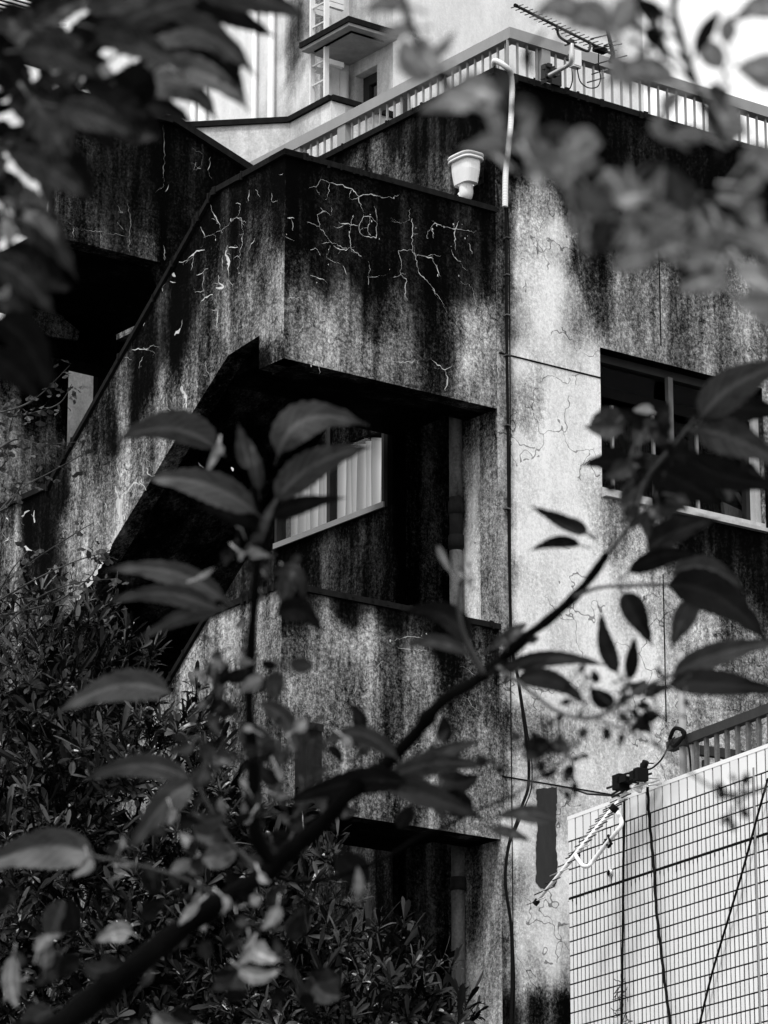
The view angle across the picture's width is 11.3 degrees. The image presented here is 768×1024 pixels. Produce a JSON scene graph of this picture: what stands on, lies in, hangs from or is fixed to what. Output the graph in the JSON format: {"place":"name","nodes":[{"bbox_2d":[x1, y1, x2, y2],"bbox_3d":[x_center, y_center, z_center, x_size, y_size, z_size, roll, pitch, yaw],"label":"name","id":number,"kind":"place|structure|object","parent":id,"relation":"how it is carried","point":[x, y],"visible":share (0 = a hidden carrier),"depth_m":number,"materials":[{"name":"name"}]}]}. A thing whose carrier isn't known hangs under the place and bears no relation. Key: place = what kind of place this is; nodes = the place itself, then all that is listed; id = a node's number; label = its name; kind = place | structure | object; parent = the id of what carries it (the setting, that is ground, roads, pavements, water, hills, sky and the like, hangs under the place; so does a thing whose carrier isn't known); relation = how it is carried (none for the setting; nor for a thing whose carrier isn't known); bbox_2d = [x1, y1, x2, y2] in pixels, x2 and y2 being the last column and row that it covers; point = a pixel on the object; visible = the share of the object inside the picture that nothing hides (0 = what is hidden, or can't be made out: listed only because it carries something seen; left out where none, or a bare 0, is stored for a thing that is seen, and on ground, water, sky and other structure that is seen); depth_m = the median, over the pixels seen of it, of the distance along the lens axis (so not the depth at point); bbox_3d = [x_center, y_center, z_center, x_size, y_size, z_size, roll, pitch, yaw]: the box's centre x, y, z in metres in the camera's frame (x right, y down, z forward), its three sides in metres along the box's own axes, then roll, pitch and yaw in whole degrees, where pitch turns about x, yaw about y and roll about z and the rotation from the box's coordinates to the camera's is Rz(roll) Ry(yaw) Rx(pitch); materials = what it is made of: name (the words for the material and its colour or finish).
{"place":"outdoors","nodes":[
{"label":"outdoors","id":0,"kind":"place"},
{"bbox_2d":[642,0,767,143],"label":"sky","id":1,"kind":"structure","parent":0,"point":[750,40],"materials":[{"name":"white"}]},
{"label":"ground","id":2,"kind":"structure","parent":0,"visible":0},
{"bbox_2d":[0,359,128,630],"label":"fan leaf tree","id":3,"kind":"object","parent":2,"relation":"on","point":[103,553],"visible":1,"depth_m":24.81,"materials":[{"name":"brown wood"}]},
{"bbox_2d":[0,558,287,1023],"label":"evergreen shrub","id":4,"kind":"object","parent":2,"relation":"on","point":[40,795],"visible":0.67,"depth_m":24.83,"materials":[{"name":"black plant"}]},
{"bbox_2d":[106,720,374,1023],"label":"evergreen shrub","id":5,"kind":"object","parent":2,"relation":"on","point":[325,853],"visible":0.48,"depth_m":24.21,"materials":[{"name":"black plant"}]},
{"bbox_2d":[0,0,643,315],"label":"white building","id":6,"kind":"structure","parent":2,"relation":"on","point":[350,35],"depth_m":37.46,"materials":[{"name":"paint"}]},
{"bbox_2d":[0,0,66,67],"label":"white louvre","id":7,"kind":"object","parent":6,"relation":"attached to","point":[5,41],"visible":0.15,"depth_m":36.66,"materials":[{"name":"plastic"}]},
{"bbox_2d":[190,103,196,120],"bbox_3d":[-1.904,-2.555,38.335,0.084,9.000,0.084,0,-17,0],"label":"rain pipe","id":8,"kind":"object","parent":6,"relation":"attached to","point":[193,107],"depth_m":38.73,"materials":[{"name":"white paint"}]},
{"bbox_2d":[198,88,206,120],"bbox_3d":[-1.804,-2.597,38.193,0.102,9.000,0.102,0,-17,0],"label":"rain pipe","id":9,"kind":"object","parent":6,"relation":"attached to","point":[202,115],"depth_m":38.56,"materials":[{"name":"white paint"}]},
{"bbox_2d":[251,13,257,117],"bbox_3d":[-1.266,-2.796,37.526,0.072,9.000,0.072,0,-17,0],"label":"rain pipe","id":10,"kind":"object","parent":6,"relation":"attached to","point":[254,78],"depth_m":37.94,"materials":[{"name":"white paint"}]},
{"bbox_2d":[267,14,274,116],"bbox_3d":[-1.094,-2.865,37.294,0.086,9.000,0.086,0,-17,0],"label":"rain pipe","id":11,"kind":"object","parent":6,"relation":"attached to","point":[271,75],"depth_m":37.69,"materials":[{"name":"white paint"}]},
{"bbox_2d":[309,0,343,104],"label":"steel ladder","id":12,"kind":"object","parent":6,"relation":"attached to","point":[319,10],"visible":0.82,"depth_m":36.86,"materials":[{"name":"white metal"}]},
{"bbox_2d":[340,71,348,98],"bbox_3d":[-0.380,-1.451,36.306,0.104,5.725,0.104,0,-17,0],"label":"rain pipe","id":13,"kind":"object","parent":6,"relation":"attached to","point":[344,83],"visible":0.17,"depth_m":37.05,"materials":[{"name":"white paint"}]},
{"bbox_2d":[363,72,410,112],"bbox_3d":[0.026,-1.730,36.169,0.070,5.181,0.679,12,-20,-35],"label":"door","id":14,"kind":"structure","parent":6,"relation":"in","point":[369,82],"depth_m":37.05,"materials":[{"name":"paint"}]},
{"bbox_2d":[192,896,488,1023],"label":"evergreen shrub","id":15,"kind":"object","parent":2,"relation":"on","point":[424,999],"visible":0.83,"depth_m":23.80,"materials":[{"name":"black plant"}]},
{"bbox_2d":[0,0,767,1023],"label":"cherry tree","id":16,"kind":"object","parent":2,"relation":"on","point":[188,50],"visible":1,"depth_m":4.04,"materials":[{"name":"grey plant"}]},
{"bbox_2d":[0,66,767,1023],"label":"concrete building","id":17,"kind":"structure","parent":2,"relation":"on","point":[222,290],"depth_m":27.23,"materials":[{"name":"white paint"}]},
{"bbox_2d":[191,94,392,535],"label":"white roof parapet","id":18,"kind":"structure","parent":17,"relation":"on","point":[249,139],"depth_m":34.10,"materials":[{"name":"white concrete"}]},
{"bbox_2d":[295,722,323,809],"bbox_3d":[-0.488,1.648,25.207,0.141,0.550,0.133,12,-20,-35],"label":"iron spout box","id":19,"kind":"object","parent":17,"relation":"attached to","point":[309,759],"visible":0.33,"depth_m":25.18,"materials":[{"name":"grey metal"}]},
{"bbox_2d":[273,427,386,548],"bbox_3d":[-0.345,-0.240,28.513,0.179,0.858,1.368,12,-20,-35],"label":"window","id":20,"kind":"structure","parent":17,"relation":"in","point":[362,478],"depth_m":28.41,"materials":[{"name":"paint"}]},
{"bbox_2d":[448,417,465,1021],"bbox_3d":[0.535,2.676,26.303,0.191,7.100,0.110,11,-20,-33],"label":"drain pipe","id":21,"kind":"object","parent":17,"relation":"attached to","point":[456,548],"visible":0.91,"depth_m":26.93,"materials":[{"name":"metal"}]},
{"bbox_2d":[448,150,483,198],"bbox_3d":[0.578,-1.976,27.453,0.237,1.116,0.326,12,-20,-35],"label":"rain hopper","id":22,"kind":"object","parent":17,"relation":"attached to","point":[467,173],"visible":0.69,"depth_m":27.47,"materials":[{"name":"white plastic"}]},
{"bbox_2d":[491,58,514,207],"bbox_3d":[0.826,-2.682,27.649,0.147,1.145,0.209,15,-22,-41],"label":"white hose","id":23,"kind":"object","parent":17,"relation":"hanging from","point":[495,62],"visible":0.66,"depth_m":27.62,"materials":[{"name":"plastic"}]},
{"bbox_2d":[250,27,767,164],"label":"roof railing","id":24,"kind":"object","parent":17,"relation":"on","point":[341,126],"visible":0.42,"depth_m":28.92,"materials":[{"name":"white metal"}]},
{"bbox_2d":[511,3,626,90],"bbox_3d":[1.231,-3.289,27.799,0.433,0.588,1.391,-15,-22,41],"label":"roof aerial","id":25,"kind":"object","parent":24,"relation":"attached to","point":[551,74],"visible":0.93,"depth_m":27.77,"materials":[{"name":"metal"}]},
{"bbox_2d":[503,207,532,1023],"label":"black cable","id":26,"kind":"object","parent":17,"relation":"attached to","point":[507,238],"visible":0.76,"depth_m":26.76,"materials":[{"name":"rubber"}]},
{"bbox_2d":[566,786,610,796],"bbox_3d":[1.271,1.743,24.306,0.012,1.046,4.426,0,-17,0],"label":"guy wire","id":27,"kind":"object","parent":17,"relation":"attached to","point":[591,793],"visible":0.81,"depth_m":23.75,"materials":[{"name":"black metal"}]},
{"bbox_2d":[600,354,767,532],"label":"window","id":28,"kind":"structure","parent":17,"relation":"in","point":[749,518],"depth_m":28.19,"materials":[{"name":"glass"}]},
{"bbox_2d":[567,744,767,1023],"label":"tiled building","id":29,"kind":"structure","parent":2,"relation":"on","point":[700,850],"depth_m":21.50,"materials":[{"name":"white tile"}]},
{"bbox_2d":[527,736,674,905],"bbox_3d":[1.180,1.695,21.857,0.870,0.959,0.498,-4,-17,12],"label":"fallen aerial","id":30,"kind":"object","parent":29,"relation":"attached to","point":[639,777],"visible":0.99,"depth_m":21.84,"materials":[{"name":"white metal"}]},
{"bbox_2d":[611,799,631,1023],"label":"hanging cable","id":31,"kind":"object","parent":29,"relation":"hanging from","point":[622,928],"visible":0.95,"depth_m":21.89,"materials":[{"name":"black rubber"}]},
{"bbox_2d":[646,787,670,1023],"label":"hanging cable","id":32,"kind":"object","parent":29,"relation":"hanging from","point":[656,905],"visible":1,"depth_m":21.62,"materials":[{"name":"black rubber"}]},
{"bbox_2d":[666,652,767,774],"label":"tiled roof railing","id":33,"kind":"object","parent":29,"relation":"on","point":[706,751],"visible":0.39,"depth_m":21.91,"materials":[{"name":"metal"}]},
{"bbox_2d":[668,726,691,770],"bbox_3d":[1.677,1.497,22.073,0.046,0.578,0.227,9,-19,-29],"label":"coiled wire","id":34,"kind":"object","parent":33,"relation":"hanging from","point":[681,738],"visible":0.48,"depth_m":22.11,"materials":[{"name":"black rubber"}]},
{"bbox_2d":[699,778,767,1023],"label":"hanging cable","id":35,"kind":"object","parent":29,"relation":"attached to","point":[732,904],"visible":0.97,"depth_m":20.93,"materials":[{"name":"black rubber"}]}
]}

